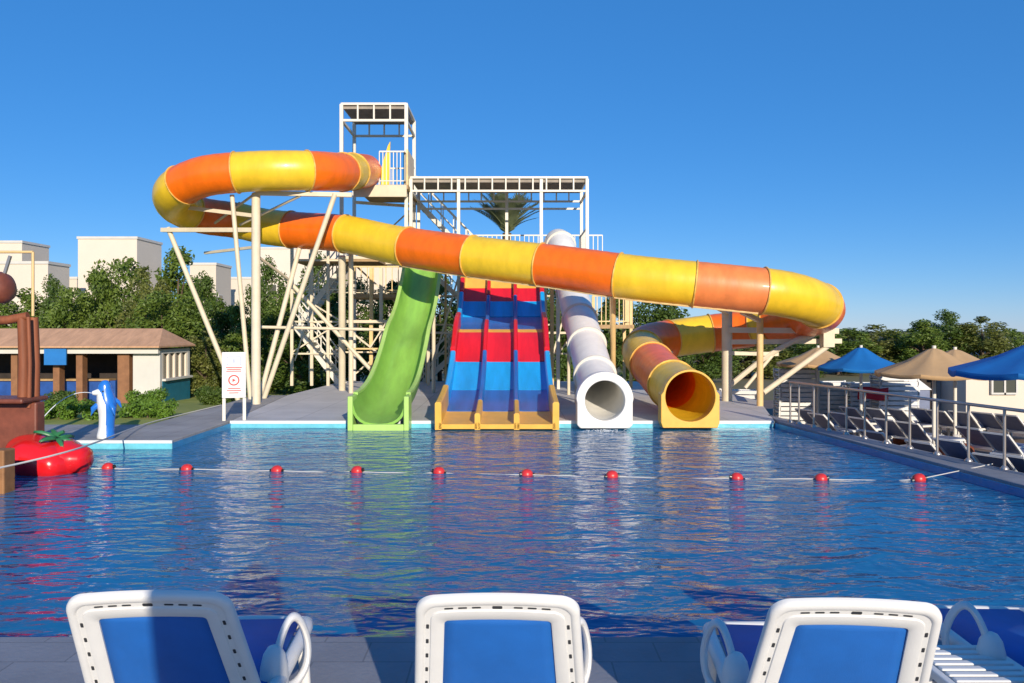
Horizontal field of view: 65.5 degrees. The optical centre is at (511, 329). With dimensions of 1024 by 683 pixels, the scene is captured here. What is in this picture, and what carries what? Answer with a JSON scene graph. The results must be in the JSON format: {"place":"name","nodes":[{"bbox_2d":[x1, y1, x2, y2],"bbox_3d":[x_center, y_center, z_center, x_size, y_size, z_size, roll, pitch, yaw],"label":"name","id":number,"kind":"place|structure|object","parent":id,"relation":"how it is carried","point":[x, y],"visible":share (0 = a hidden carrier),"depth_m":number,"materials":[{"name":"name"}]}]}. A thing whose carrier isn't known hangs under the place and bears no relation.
{"place":"outdoors","nodes":[
{"label":"outdoors","id":0,"kind":"place"},
{"bbox_2d":[0,240,49,260],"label":"apartment block","id":1,"kind":"structure","parent":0,"point":[41,251],"depth_m":72.09,"materials":[{"name":"white paint"}]},
{"bbox_2d":[0,261,70,326],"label":"apartment block","id":2,"kind":"structure","parent":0,"point":[19,272],"depth_m":62.00,"materials":[{"name":"white paint"}]},
{"bbox_2d":[77,236,162,319],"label":"apartment block","id":3,"kind":"structure","parent":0,"point":[144,252],"depth_m":70.00,"materials":[{"name":"white paint"}]},
{"bbox_2d":[45,395,286,441],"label":"deck paving","id":4,"kind":"structure","parent":0,"point":[175,429],"depth_m":16.56,"materials":[{"name":"grey concrete"}]},
{"bbox_2d":[91,380,121,438],"bbox_3d":[-7.510,1.465,14.745,0.480,1.070,0.319,0,0,0],"label":"dolphin fountain","id":5,"kind":"object","parent":4,"relation":"on","point":[108,401],"visible":1,"depth_m":14.64,"materials":[{"name":"blue plastic"}]},
{"bbox_2d":[0,405,220,468],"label":"tether rope","id":6,"kind":"object","parent":4,"relation":"on","point":[96,441],"visible":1,"depth_m":11.70,"materials":[{"name":"grey fabric"}]},
{"bbox_2d":[45,386,306,424],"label":"lawn","id":7,"kind":"structure","parent":0,"point":[193,403],"depth_m":18.34,"materials":[{"name":"green plant"}]},
{"bbox_2d":[43,389,78,405],"bbox_3d":[-12.440,1.997,22.096,1.145,0.704,0.852,0,0,22],"label":"bush","id":8,"kind":"object","parent":7,"relation":"on","point":[59,395],"visible":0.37,"depth_m":21.88,"materials":[{"name":"green plant"}]},
{"bbox_2d":[44,397,98,419],"bbox_3d":[-10.174,1.880,18.307,1.769,0.649,1.014,0,0,0],"label":"hedge","id":9,"kind":"object","parent":7,"relation":"on","point":[66,409],"visible":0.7,"depth_m":18.06,"materials":[{"name":"green plant"}]},
{"bbox_2d":[0,328,194,402],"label":"pool bar","id":10,"kind":"object","parent":7,"relation":"on","point":[122,361],"visible":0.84,"depth_m":30.29,"materials":[{"name":"beige paint"}]},
{"bbox_2d":[124,386,168,405],"bbox_3d":[-11.446,2.155,24.963,1.262,0.732,0.868,0,0,-13],"label":"bush","id":11,"kind":"object","parent":7,"relation":"on","point":[158,394],"visible":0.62,"depth_m":24.82,"materials":[{"name":"green plant"}]},
{"bbox_2d":[117,397,179,418],"bbox_3d":[-8.514,1.887,18.599,1.437,0.618,0.960,0,0,0],"label":"hedge","id":12,"kind":"object","parent":7,"relation":"on","point":[156,410],"visible":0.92,"depth_m":18.41,"materials":[{"name":"green plant"}]},
{"bbox_2d":[180,270,233,359],"bbox_3d":[-15.371,0.107,39.890,2.630,6.223,2.802,0,0,4],"label":"broadleaf tree","id":13,"kind":"object","parent":7,"relation":"on","point":[205,285],"visible":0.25,"depth_m":39.60,"materials":[{"name":"green plant"}]},
{"bbox_2d":[194,385,234,404],"bbox_3d":[-10.221,2.308,27.462,1.358,0.874,1.109,0,0,0],"label":"bush","id":14,"kind":"object","parent":7,"relation":"on","point":[205,395],"visible":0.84,"depth_m":27.21,"materials":[{"name":"green plant"}]},
{"bbox_2d":[199,295,240,381],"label":"broadleaf tree","id":15,"kind":"object","parent":7,"relation":"on","point":[220,321],"visible":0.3,"depth_m":35.67,"materials":[{"name":"green plant"}]},
{"bbox_2d":[214,300,250,394],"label":"broadleaf tree","id":16,"kind":"object","parent":7,"relation":"on","point":[236,338],"visible":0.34,"depth_m":34.67,"materials":[{"name":"green plant"}]},
{"bbox_2d":[261,291,315,393],"bbox_3d":[-10.373,0.647,36.989,2.774,4.985,2.798,0,0,14],"label":"broadleaf tree","id":17,"kind":"object","parent":7,"relation":"on","point":[272,317],"visible":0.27,"depth_m":36.48,"materials":[{"name":"green plant"}]},
{"bbox_2d":[285,251,348,386],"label":"broadleaf tree","id":18,"kind":"object","parent":7,"relation":"on","point":[333,298],"visible":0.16,"depth_m":40.76,"materials":[{"name":"green plant"}]},
{"bbox_2d":[189,263,231,329],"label":"apartment block","id":19,"kind":"structure","parent":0,"point":[220,273],"depth_m":75.71,"materials":[{"name":"white paint"}]},
{"bbox_2d":[231,277,264,326],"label":"apartment block","id":20,"kind":"structure","parent":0,"point":[234,289],"depth_m":85.00,"materials":[{"name":"beige paint"}]},
{"bbox_2d":[261,247,348,350],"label":"apartment block","id":21,"kind":"structure","parent":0,"point":[280,256],"depth_m":90.00,"materials":[{"name":"beige paint"}]},
{"bbox_2d":[356,267,401,342],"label":"apartment block","id":22,"kind":"structure","parent":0,"point":[388,274],"depth_m":95.00,"materials":[{"name":"beige paint"}]},
{"bbox_2d":[0,637,941,682],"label":"pool deck","id":23,"kind":"structure","parent":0,"point":[392,659],"depth_m":4.82,"materials":[{"name":"grey tile"}]},
{"bbox_2d":[66,590,313,682],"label":"sun lounger","id":24,"kind":"object","parent":23,"relation":"on","point":[161,636],"visible":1,"depth_m":3.18,"materials":[{"name":"white plastic"}]},
{"bbox_2d":[414,593,591,682],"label":"sun lounger","id":25,"kind":"object","parent":23,"relation":"on","point":[496,638],"visible":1,"depth_m":3.12,"materials":[{"name":"white plastic"}]},
{"bbox_2d":[700,598,941,682],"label":"sun lounger","id":26,"kind":"object","parent":23,"relation":"on","point":[830,640],"visible":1,"depth_m":3.07,"materials":[{"name":"white plastic"}]},
{"bbox_2d":[929,601,1023,682],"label":"sun lounger","id":27,"kind":"object","parent":23,"relation":"on","point":[996,632],"visible":0.54,"depth_m":4.26,"materials":[{"name":"blue plastic"}]},
{"bbox_2d":[930,645,1023,682],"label":"side table","id":28,"kind":"object","parent":23,"relation":"on","point":[960,664],"visible":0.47,"depth_m":3.78,"materials":[{"name":"white plastic"}]},
{"bbox_2d":[232,381,774,427],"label":"slide platform paving","id":29,"kind":"structure","parent":0,"point":[326,403],"depth_m":20.82,"materials":[{"name":"grey concrete"}]},
{"bbox_2d":[222,352,245,420],"bbox_3d":[-6.156,1.250,17.643,0.500,1.520,0.092,0,0,-12],"label":"safety sign","id":30,"kind":"object","parent":29,"relation":"on","point":[233,374],"visible":1,"depth_m":17.60,"materials":[{"name":"white paint"}]},
{"bbox_2d":[348,267,440,430],"bbox_3d":[-2.860,-0.489,22.623,1.310,5.337,11.247,0,0,0],"label":"green slide","id":31,"kind":"object","parent":29,"relation":"on","point":[382,397],"visible":0.78,"depth_m":21.19,"materials":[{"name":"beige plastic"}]},
{"bbox_2d":[290,103,633,388],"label":"slide tower","id":32,"kind":"structure","parent":29,"relation":"on","point":[412,189],"depth_m":28.57,"materials":[{"name":"white metal"}]},
{"bbox_2d":[435,277,558,429],"bbox_3d":[-0.320,-0.379,22.712,2.660,5.038,11.377,0,0,0],"label":"three lane slide","id":33,"kind":"object","parent":29,"relation":"on","point":[499,374],"visible":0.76,"depth_m":21.24,"materials":[{"name":"multicoloured plastic"}]},
{"bbox_2d":[152,149,845,427],"bbox_3d":[-0.781,-1.917,23.503,19.598,8.299,8.669,0,0,23],"label":"tube slide","id":34,"kind":"object","parent":29,"relation":"on","point":[758,307],"visible":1,"depth_m":22.35,"materials":[{"name":"orange plastic"}]},
{"bbox_2d":[544,229,633,427],"bbox_3d":[1.866,-0.708,22.760,1.245,5.657,11.312,0,0,-1],"label":"white tube slide","id":35,"kind":"object","parent":29,"relation":"on","point":[604,398],"visible":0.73,"depth_m":19.09,"materials":[{"name":"paint"}]},
{"bbox_2d":[0,428,1023,636],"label":"pool water","id":36,"kind":"structure","parent":0,"point":[690,540],"depth_m":8.67,"materials":[{"name":"blue liquid"}]},
{"bbox_2d":[0,251,47,493],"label":"play frame","id":37,"kind":"object","parent":36,"relation":"in","point":[22,411],"visible":0.9,"depth_m":12.28,"materials":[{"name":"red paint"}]},
{"bbox_2d":[0,255,16,303],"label":"tipping bucket","id":38,"kind":"object","parent":37,"relation":"hanging from","point":[8,289],"visible":1,"depth_m":12.35,"materials":[{"name":"red paint"}]},
{"bbox_2d":[5,429,93,476],"bbox_3d":[-7.054,1.912,12.121,1.285,0.793,0.964,0,0,0],"label":"tomato float","id":39,"kind":"object","parent":36,"relation":"on","point":[38,444],"visible":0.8,"depth_m":11.83,"materials":[{"name":"red plastic"}]},
{"bbox_2d":[90,463,992,479],"bbox_3d":[-0.109,2.056,11.870,14.231,0.223,0.531,0,0,2],"label":"float rope","id":40,"kind":"object","parent":36,"relation":"on","point":[534,474],"visible":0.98,"depth_m":11.83,"materials":[{"name":"grey"}]},
{"bbox_2d":[0,0,1023,331],"label":"sky","id":41,"kind":"structure","parent":0,"point":[872,151],"materials":[{"name":"blue"}]},
{"bbox_2d":[250,332,1023,399],"bbox_3d":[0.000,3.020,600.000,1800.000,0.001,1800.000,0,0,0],"label":"ground","id":42,"kind":"structure","parent":0,"point":[828,376],"depth_m":48.59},
{"bbox_2d":[0,287,39,327],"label":"broadleaf tree","id":43,"kind":"object","parent":42,"relation":"on","point":[12,309],"visible":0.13,"depth_m":45.84,"materials":[{"name":"green plant"}]},
{"bbox_2d":[26,273,76,327],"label":"broadleaf tree","id":44,"kind":"object","parent":42,"relation":"on","point":[52,285],"visible":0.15,"depth_m":46.59,"materials":[{"name":"green plant"}]},
{"bbox_2d":[39,285,103,327],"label":"broadleaf tree","id":45,"kind":"object","parent":42,"relation":"on","point":[62,313],"visible":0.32,"depth_m":42.43,"materials":[{"name":"green plant"}]},
{"bbox_2d":[69,268,114,327],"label":"broadleaf tree","id":46,"kind":"object","parent":42,"relation":"on","point":[89,280],"visible":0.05,"depth_m":45.48,"materials":[{"name":"green plant"}]},
{"bbox_2d":[88,256,152,327],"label":"broadleaf tree","id":47,"kind":"object","parent":42,"relation":"on","point":[113,302],"visible":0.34,"depth_m":43.39,"materials":[{"name":"green plant"}]},
{"bbox_2d":[81,443,172,448],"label":"pool wall","id":48,"kind":"structure","parent":42,"relation":"on","point":[132,446],"depth_m":14.40,"materials":[{"name":"teal tile"}]},
{"bbox_2d":[76,440,172,442],"bbox_3d":[-10.075,2.023,14.415,7.850,0.054,0.030,0,0,0],"label":"pool edge tile","id":49,"kind":"object","parent":48,"relation":"on","point":[129,441],"visible":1,"depth_m":14.40,"materials":[{"name":"white tile"}]},
{"bbox_2d":[113,265,173,327],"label":"broadleaf tree","id":50,"kind":"object","parent":42,"relation":"on","point":[144,288],"visible":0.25,"depth_m":40.67,"materials":[{"name":"green plant"}]},
{"bbox_2d":[121,290,203,377],"bbox_3d":[-16.622,0.625,37.984,3.647,5.032,3.678,0,0,36],"label":"broadleaf tree","id":51,"kind":"object","parent":42,"relation":"on","point":[175,325],"visible":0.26,"depth_m":37.58,"materials":[{"name":"green plant"}]},
{"bbox_2d":[143,245,210,347],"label":"broadleaf tree","id":52,"kind":"object","parent":42,"relation":"on","point":[171,277],"visible":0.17,"depth_m":41.91,"materials":[{"name":"green plant"}]},
{"bbox_2d":[173,423,230,447],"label":"pool wall","id":53,"kind":"structure","parent":42,"relation":"on","point":[199,436],"depth_m":15.77,"materials":[{"name":"blue tile"}]},
{"bbox_2d":[178,327,228,397],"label":"broadleaf tree","id":54,"kind":"object","parent":42,"relation":"on","point":[207,366],"visible":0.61,"depth_m":33.59,"materials":[{"name":"green plant"}]},
{"bbox_2d":[243,255,294,387],"bbox_3d":[-12.194,-0.269,40.098,2.680,7.032,2.516,0,0,-30],"label":"broadleaf tree","id":55,"kind":"object","parent":42,"relation":"on","point":[268,271],"visible":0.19,"depth_m":39.67,"materials":[{"name":"green plant"}]},
{"bbox_2d":[262,315,332,393],"bbox_3d":[-8.948,1.169,34.041,2.949,3.787,2.777,0,0,39],"label":"broadleaf tree","id":56,"kind":"object","parent":42,"relation":"on","point":[301,366],"visible":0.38,"depth_m":33.55,"materials":[{"name":"green plant"}]},
{"bbox_2d":[322,277,391,383],"bbox_3d":[-7.495,0.325,37.972,3.472,5.755,3.260,0,0,17],"label":"broadleaf tree","id":57,"kind":"object","parent":42,"relation":"on","point":[364,356],"visible":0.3,"depth_m":37.58,"materials":[{"name":"green plant"}]},
{"bbox_2d":[365,279,421,376],"bbox_3d":[-5.655,0.159,39.094,2.973,5.874,3.157,0,0,23],"label":"broadleaf tree","id":58,"kind":"object","parent":42,"relation":"on","point":[390,303],"visible":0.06,"depth_m":38.62,"materials":[{"name":"green plant"}]},
{"bbox_2d":[420,274,456,380],"bbox_3d":[-3.766,0.107,39.952,3.655,6.223,3.431,0,0,10],"label":"broadleaf tree","id":59,"kind":"object","parent":42,"relation":"on","point":[440,316],"visible":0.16,"depth_m":39.65,"materials":[{"name":"green plant"}]},
{"bbox_2d":[231,424,773,427],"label":"pool wall","id":60,"kind":"structure","parent":42,"relation":"on","point":[433,426],"depth_m":17.50,"materials":[{"name":"teal tile"}]},
{"bbox_2d":[230,421,773,423],"bbox_3d":[-0.225,2.027,17.515,11.950,0.066,0.030,0,0,0],"label":"pool edge tile","id":61,"kind":"object","parent":60,"relation":"on","point":[433,422],"visible":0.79,"depth_m":17.50,"materials":[{"name":"white tile"}]},
{"bbox_2d":[470,193,539,239],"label":"palm tree","id":62,"kind":"object","parent":42,"relation":"on","point":[498,218],"visible":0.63,"depth_m":35.53,"materials":[{"name":"green plant"}]},
{"bbox_2d":[547,288,573,380],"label":"broadleaf tree","id":63,"kind":"object","parent":42,"relation":"on","point":[563,360],"visible":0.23,"depth_m":40.83,"materials":[{"name":"green plant"}]},
{"bbox_2d":[595,297,637,380],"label":"broadleaf tree","id":64,"kind":"object","parent":42,"relation":"on","point":[619,358],"visible":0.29,"depth_m":41.56,"materials":[{"name":"green plant"}]},
{"bbox_2d":[616,302,694,378],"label":"broadleaf tree","id":65,"kind":"object","parent":42,"relation":"on","point":[657,314],"visible":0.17,"depth_m":41.12,"materials":[{"name":"green plant"}]},
{"bbox_2d":[677,349,746,380],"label":"broadleaf tree","id":66,"kind":"object","parent":42,"relation":"on","point":[709,364],"visible":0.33,"depth_m":44.00,"materials":[{"name":"green plant"}]},
{"bbox_2d":[717,344,792,378],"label":"broadleaf tree","id":67,"kind":"object","parent":42,"relation":"on","point":[747,362],"visible":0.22,"depth_m":48.96,"materials":[{"name":"green plant"}]},
{"bbox_2d":[755,344,835,377],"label":"broadleaf tree","id":68,"kind":"object","parent":42,"relation":"on","point":[804,349],"visible":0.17,"depth_m":50.33,"materials":[{"name":"green plant"}]},
{"bbox_2d":[794,327,884,374],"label":"broadleaf tree","id":69,"kind":"object","parent":42,"relation":"on","point":[864,339],"visible":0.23,"depth_m":53.12,"materials":[{"name":"green plant"}]},
{"bbox_2d":[832,324,912,363],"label":"broadleaf tree","id":70,"kind":"object","parent":42,"relation":"on","point":[890,350],"visible":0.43,"depth_m":55.09,"materials":[{"name":"green plant"}]},
{"bbox_2d":[894,319,948,361],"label":"broadleaf tree","id":71,"kind":"object","parent":42,"relation":"on","point":[920,342],"visible":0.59,"depth_m":53.54,"materials":[{"name":"green plant"}]},
{"bbox_2d":[912,309,983,357],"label":"broadleaf tree","id":72,"kind":"object","parent":42,"relation":"on","point":[948,319],"visible":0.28,"depth_m":54.77,"materials":[{"name":"green plant"}]},
{"bbox_2d":[947,316,1013,358],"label":"broadleaf tree","id":73,"kind":"object","parent":42,"relation":"on","point":[996,343],"visible":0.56,"depth_m":54.13,"materials":[{"name":"green plant"}]},
{"bbox_2d":[984,328,1023,353],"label":"broadleaf tree","id":74,"kind":"object","parent":42,"relation":"on","point":[1018,342],"visible":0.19,"depth_m":59.23,"materials":[{"name":"green plant"}]},
{"bbox_2d":[763,400,1023,453],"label":"terrace paving","id":75,"kind":"structure","parent":0,"point":[1016,437],"depth_m":23.31,"materials":[{"name":"grey concrete"}]},
{"bbox_2d":[776,345,839,413],"bbox_3d":[9.606,1.742,25.000,2.390,2.515,2.390,0,0,11],"label":"parasol","id":76,"kind":"object","parent":75,"relation":"on","point":[826,356],"visible":0.47,"depth_m":24.69,"materials":[{"name":"beige fabric"}]},
{"bbox_2d":[807,412,876,435],"bbox_3d":[8.851,2.602,21.366,1.752,0.798,0.690,0,0,-19],"label":"terrace lounger","id":77,"kind":"object","parent":75,"relation":"on","point":[821,420],"visible":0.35,"depth_m":21.15,"materials":[{"name":"blue fabric"}]},
{"bbox_2d":[818,345,894,434],"bbox_3d":[10.079,1.720,23.000,2.306,2.560,2.306,0,0,22],"label":"parasol","id":78,"kind":"object","parent":75,"relation":"on","point":[860,360],"visible":0.74,"depth_m":22.54,"materials":[{"name":"blue fabric"}]},
{"bbox_2d":[857,387,888,400],"bbox_3d":[10.668,1.881,23.534,0.906,0.422,0.052,0,0,0],"label":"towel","id":79,"kind":"object","parent":78,"relation":"hanging from","point":[877,397],"visible":0.62,"depth_m":23.53,"materials":[{"name":"red fabric"}]},
{"bbox_2d":[827,411,891,440],"bbox_3d":[9.492,2.602,21.662,1.752,0.798,0.690,0,0,-22],"label":"terrace lounger","id":80,"kind":"object","parent":75,"relation":"on","point":[838,418],"visible":0.37,"depth_m":21.46,"materials":[{"name":"white plastic"}]},
{"bbox_2d":[848,416,894,437],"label":"terrace lounger","id":81,"kind":"object","parent":75,"relation":"on","point":[857,422],"visible":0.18,"depth_m":20.07,"materials":[{"name":"white plastic"}]},
{"bbox_2d":[767,414,1023,488],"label":"pool coping","id":82,"kind":"object","parent":75,"relation":"on","point":[1008,477],"visible":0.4,"depth_m":12.49,"materials":[{"name":"grey concrete"}]},
{"bbox_2d":[787,381,1023,469],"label":"pool railing","id":83,"kind":"object","parent":82,"relation":"on","point":[968,458],"visible":1,"depth_m":13.47,"materials":[{"name":"metal"}]},
{"bbox_2d":[775,423,1023,496],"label":"pool wall","id":84,"kind":"structure","parent":75,"relation":"on","point":[1002,487],"depth_m":12.50,"materials":[{"name":"blue tile"}]},
{"bbox_2d":[873,417,941,439],"bbox_3d":[10.014,2.602,20.117,1.752,0.798,0.690,0,0,-24],"label":"terrace lounger","id":85,"kind":"object","parent":75,"relation":"on","point":[893,428],"visible":0.43,"depth_m":19.86,"materials":[{"name":"white plastic"}]},
{"bbox_2d":[887,408,949,435],"bbox_3d":[11.498,2.602,22.508,1.752,0.798,0.690,0,0,-18],"label":"terrace lounger","id":86,"kind":"object","parent":75,"relation":"on","point":[898,415],"visible":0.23,"depth_m":22.33,"materials":[{"name":"white plastic"}]},
{"bbox_2d":[904,439,941,454],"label":"terrace lounger","id":87,"kind":"object","parent":75,"relation":"on","point":[925,446],"visible":0.16,"depth_m":15.74,"materials":[{"name":"fabric"}]},
{"bbox_2d":[911,407,947,433],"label":"terrace lounger","id":88,"kind":"object","parent":75,"relation":"on","point":[920,414],"visible":0.27,"depth_m":22.64,"materials":[{"name":"blue fabric"}]},
{"bbox_2d":[874,346,986,446],"bbox_3d":[9.856,1.682,18.600,2.429,2.636,2.429,0,0,17],"label":"parasol","id":89,"kind":"object","parent":75,"relation":"on","point":[933,363],"visible":0.66,"depth_m":18.19,"materials":[{"name":"beige fabric"}]},
{"bbox_2d":[895,421,965,442],"bbox_3d":[10.234,2.602,19.427,1.753,0.798,0.690,0,0,-24],"label":"terrace lounger","id":90,"kind":"object","parent":75,"relation":"on","point":[919,433],"visible":0.52,"depth_m":19.21,"materials":[{"name":"white plastic"}]},
{"bbox_2d":[933,437,977,462],"bbox_3d":[9.561,2.602,16.398,1.752,0.798,0.690,0,0,-23],"label":"terrace lounger","id":91,"kind":"object","parent":75,"relation":"on","point":[953,448],"visible":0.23,"depth_m":16.13,"materials":[{"name":"fabric"}]},
{"bbox_2d":[925,409,986,436],"bbox_3d":[12.421,2.602,22.241,1.752,0.798,0.690,0,0,-23],"label":"terrace lounger","id":92,"kind":"object","parent":75,"relation":"on","point":[945,420],"visible":0.3,"depth_m":21.93,"materials":[{"name":"white plastic"}]},
{"bbox_2d":[946,347,979,441],"bbox_3d":[11.681,1.724,21.000,2.448,2.553,2.448,0,0,-34],"label":"parasol","id":93,"kind":"object","parent":75,"relation":"on","point":[962,356],"visible":0.32,"depth_m":20.96,"materials":[{"name":"beige fabric"}]},
{"bbox_2d":[947,410,994,436],"bbox_3d":[12.885,2.602,21.968,1.752,0.798,0.690,0,0,-25],"label":"terrace lounger","id":94,"kind":"object","parent":75,"relation":"on","point":[961,418],"visible":0.32,"depth_m":21.64,"materials":[{"name":"white plastic"}]},
{"bbox_2d":[948,345,1023,380],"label":"parasol","id":95,"kind":"object","parent":75,"relation":"on","point":[1007,365],"visible":0.94,"depth_m":12.16,"materials":[{"name":"blue fabric"}]},
{"bbox_2d":[955,426,1023,449],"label":"terrace lounger","id":96,"kind":"object","parent":75,"relation":"on","point":[977,440],"visible":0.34,"depth_m":18.15,"materials":[{"name":"white plastic"}]},
{"bbox_2d":[971,411,1012,436],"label":"terrace lounger","id":97,"kind":"object","parent":75,"relation":"on","point":[990,421],"visible":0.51,"depth_m":21.41,"materials":[{"name":"blue fabric"}]},
{"bbox_2d":[971,452,1017,471],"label":"terrace lounger","id":98,"kind":"object","parent":75,"relation":"on","point":[986,459],"visible":0.26,"depth_m":14.12,"materials":[{"name":"white plastic"}]},
{"bbox_2d":[980,431,1023,456],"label":"terrace lounger","id":99,"kind":"object","parent":75,"relation":"on","point":[994,441],"visible":0.81,"depth_m":17.15,"materials":[{"name":"fabric"}]},
{"bbox_2d":[989,452,1023,472],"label":"terrace lounger","id":100,"kind":"object","parent":75,"relation":"on","point":[1017,462],"visible":0.37,"depth_m":14.07,"materials":[{"name":"white plastic"}]},
{"bbox_2d":[994,413,1023,433],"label":"terrace lounger","id":101,"kind":"object","parent":75,"relation":"on","point":[1014,423],"visible":0.73,"depth_m":20.87,"materials":[{"name":"white plastic"}]},
{"bbox_2d":[909,380,931,420],"bbox_3d":[12.494,2.275,25.000,0.930,1.450,0.891,0,0,0],"label":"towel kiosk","id":102,"kind":"object","parent":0,"point":[925,392],"visible":0.22,"depth_m":24.60,"materials":[{"name":"white"}]},
{"bbox_2d":[919,379,1023,421],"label":"terrace house","id":103,"kind":"structure","parent":0,"point":[1008,393],"depth_m":26.00,"materials":[{"name":"beige paint"}]},
{"bbox_2d":[993,380,1015,392],"bbox_3d":[16.028,1.725,25.960,0.780,0.650,0.060,0,0,0],"label":"window pane","id":104,"kind":"structure","parent":103,"relation":"in","point":[998,386],"depth_m":25.93,"materials":[{"name":"grey glass"}]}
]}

